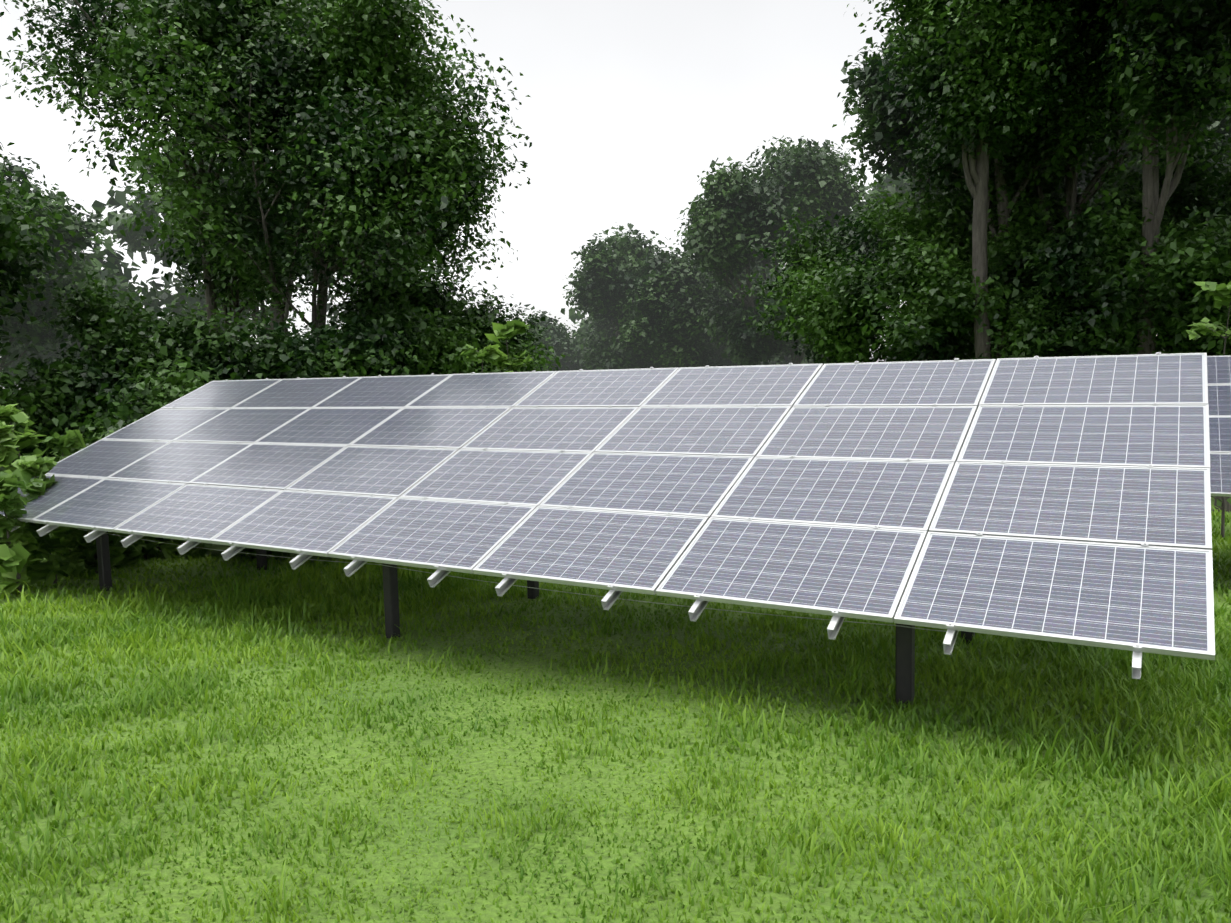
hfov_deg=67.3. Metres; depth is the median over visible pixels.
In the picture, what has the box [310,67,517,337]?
tree
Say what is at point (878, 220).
understory
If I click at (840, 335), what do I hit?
understory
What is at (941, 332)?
understory
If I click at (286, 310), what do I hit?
tree
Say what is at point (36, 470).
bush
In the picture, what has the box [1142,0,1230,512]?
tree
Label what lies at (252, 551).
shrub
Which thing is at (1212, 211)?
tree
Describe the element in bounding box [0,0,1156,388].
sky
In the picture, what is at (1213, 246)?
understory
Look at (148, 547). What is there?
bush
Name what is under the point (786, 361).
tree
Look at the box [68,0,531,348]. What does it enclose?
tree
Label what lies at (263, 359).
bush
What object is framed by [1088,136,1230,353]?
understory
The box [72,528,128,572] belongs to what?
bush
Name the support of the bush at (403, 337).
on the ground at (486, 764)
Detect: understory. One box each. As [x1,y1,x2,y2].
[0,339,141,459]
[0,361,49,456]
[9,257,227,423]
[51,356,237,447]
[95,285,277,410]
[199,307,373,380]
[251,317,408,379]
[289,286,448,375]
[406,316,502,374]
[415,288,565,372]
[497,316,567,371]
[733,199,897,363]
[756,244,945,364]
[787,179,996,361]
[834,170,1058,359]
[834,227,1036,361]
[956,163,1141,358]
[959,215,1104,359]
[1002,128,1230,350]
[1011,190,1222,355]
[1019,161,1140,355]
[1087,196,1230,355]
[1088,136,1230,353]
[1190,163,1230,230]
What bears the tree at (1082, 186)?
on the ground at (486, 764)
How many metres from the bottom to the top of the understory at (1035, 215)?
11.484 m
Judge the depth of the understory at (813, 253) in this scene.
34.94 m
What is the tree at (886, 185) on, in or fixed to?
on the ground at (486, 764)
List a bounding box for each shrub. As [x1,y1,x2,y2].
[51,410,146,462]
[80,439,176,551]
[180,540,281,560]
[266,550,291,559]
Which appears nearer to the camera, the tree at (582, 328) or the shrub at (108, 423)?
the shrub at (108, 423)
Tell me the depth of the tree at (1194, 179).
27.07 m
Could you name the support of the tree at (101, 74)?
on the ground at (486, 764)
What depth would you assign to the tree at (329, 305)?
56.55 m
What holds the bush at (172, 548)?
on the ground at (486, 764)
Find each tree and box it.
[0,0,351,340]
[0,142,104,354]
[0,152,115,372]
[0,194,168,394]
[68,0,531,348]
[85,138,309,345]
[134,0,364,337]
[299,216,469,329]
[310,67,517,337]
[522,306,601,370]
[561,222,667,369]
[569,305,595,342]
[581,307,633,361]
[611,243,729,367]
[669,156,817,365]
[678,232,771,365]
[720,261,785,364]
[741,135,881,363]
[766,177,884,364]
[832,22,996,298]
[847,0,1117,358]
[855,166,920,360]
[866,0,1136,358]
[900,166,1083,201]
[913,0,1230,355]
[931,114,1129,206]
[957,0,1230,354]
[1077,143,1228,201]
[1078,70,1230,227]
[1127,0,1230,119]
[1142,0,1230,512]
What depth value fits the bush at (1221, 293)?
15.81 m
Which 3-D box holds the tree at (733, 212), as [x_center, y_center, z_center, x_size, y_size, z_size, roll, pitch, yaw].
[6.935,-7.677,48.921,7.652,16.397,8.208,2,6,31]
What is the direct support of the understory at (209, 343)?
on the ground at (486, 764)
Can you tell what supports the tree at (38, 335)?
on the ground at (486, 764)
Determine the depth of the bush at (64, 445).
13.30 m
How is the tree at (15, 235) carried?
on the ground at (486, 764)
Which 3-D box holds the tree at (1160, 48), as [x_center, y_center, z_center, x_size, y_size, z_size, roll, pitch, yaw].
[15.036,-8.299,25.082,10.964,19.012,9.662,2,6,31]
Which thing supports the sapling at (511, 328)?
on the ground at (486, 764)
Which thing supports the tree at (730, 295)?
on the ground at (486, 764)
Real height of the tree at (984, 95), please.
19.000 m
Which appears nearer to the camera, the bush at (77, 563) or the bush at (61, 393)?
the bush at (77, 563)
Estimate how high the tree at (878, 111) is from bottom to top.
17.921 m
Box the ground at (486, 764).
[0,496,1230,922]
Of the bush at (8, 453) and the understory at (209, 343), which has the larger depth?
the understory at (209, 343)
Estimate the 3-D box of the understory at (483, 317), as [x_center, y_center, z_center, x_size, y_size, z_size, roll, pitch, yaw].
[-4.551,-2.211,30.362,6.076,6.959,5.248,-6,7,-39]
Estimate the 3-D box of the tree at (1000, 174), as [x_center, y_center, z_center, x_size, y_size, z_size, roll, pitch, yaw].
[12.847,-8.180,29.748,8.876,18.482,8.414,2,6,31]
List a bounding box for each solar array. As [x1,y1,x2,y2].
[0,352,1214,707]
[1207,355,1230,496]
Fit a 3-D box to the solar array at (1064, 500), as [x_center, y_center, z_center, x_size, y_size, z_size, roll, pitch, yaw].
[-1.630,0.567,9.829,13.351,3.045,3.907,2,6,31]
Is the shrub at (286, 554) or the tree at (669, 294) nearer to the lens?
the shrub at (286, 554)
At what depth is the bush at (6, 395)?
21.52 m
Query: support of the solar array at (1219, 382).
on the ground at (486, 764)
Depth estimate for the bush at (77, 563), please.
12.52 m
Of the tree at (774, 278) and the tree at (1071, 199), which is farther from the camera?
the tree at (774, 278)
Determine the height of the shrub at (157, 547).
2.362 m
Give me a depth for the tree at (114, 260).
48.76 m
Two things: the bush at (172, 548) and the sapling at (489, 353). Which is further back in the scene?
the sapling at (489, 353)
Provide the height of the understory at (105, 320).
6.913 m
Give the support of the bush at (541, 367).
on the ground at (486, 764)
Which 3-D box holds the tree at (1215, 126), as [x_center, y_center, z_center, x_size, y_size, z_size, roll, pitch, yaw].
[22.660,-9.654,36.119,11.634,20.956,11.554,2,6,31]
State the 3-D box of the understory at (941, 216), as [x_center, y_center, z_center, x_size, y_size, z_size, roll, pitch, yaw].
[10.790,-4.365,32.872,8.284,10.760,7.067,-3,6,-15]
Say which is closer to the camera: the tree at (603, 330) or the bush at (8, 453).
the bush at (8, 453)
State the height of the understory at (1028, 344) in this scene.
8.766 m
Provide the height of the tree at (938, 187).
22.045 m
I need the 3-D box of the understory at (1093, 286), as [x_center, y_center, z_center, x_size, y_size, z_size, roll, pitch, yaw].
[14.213,-3.072,25.623,5.875,8.611,7.991,0,6,14]
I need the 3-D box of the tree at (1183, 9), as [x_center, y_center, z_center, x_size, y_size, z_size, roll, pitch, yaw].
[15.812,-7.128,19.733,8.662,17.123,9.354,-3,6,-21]
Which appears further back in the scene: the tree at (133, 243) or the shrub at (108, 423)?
the tree at (133, 243)
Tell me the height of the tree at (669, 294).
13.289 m
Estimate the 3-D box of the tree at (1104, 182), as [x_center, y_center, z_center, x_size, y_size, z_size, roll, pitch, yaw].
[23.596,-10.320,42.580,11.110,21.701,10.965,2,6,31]
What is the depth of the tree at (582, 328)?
73.80 m
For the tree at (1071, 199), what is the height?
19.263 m
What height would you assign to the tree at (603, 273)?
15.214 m
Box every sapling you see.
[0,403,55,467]
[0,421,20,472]
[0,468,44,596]
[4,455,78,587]
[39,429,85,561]
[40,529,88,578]
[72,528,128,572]
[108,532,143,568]
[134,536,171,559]
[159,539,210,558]
[461,344,512,372]
[485,318,534,371]
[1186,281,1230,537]
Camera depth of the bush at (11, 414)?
13.92 m
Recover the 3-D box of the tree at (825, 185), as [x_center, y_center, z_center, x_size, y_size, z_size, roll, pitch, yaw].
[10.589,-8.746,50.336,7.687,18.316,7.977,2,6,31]

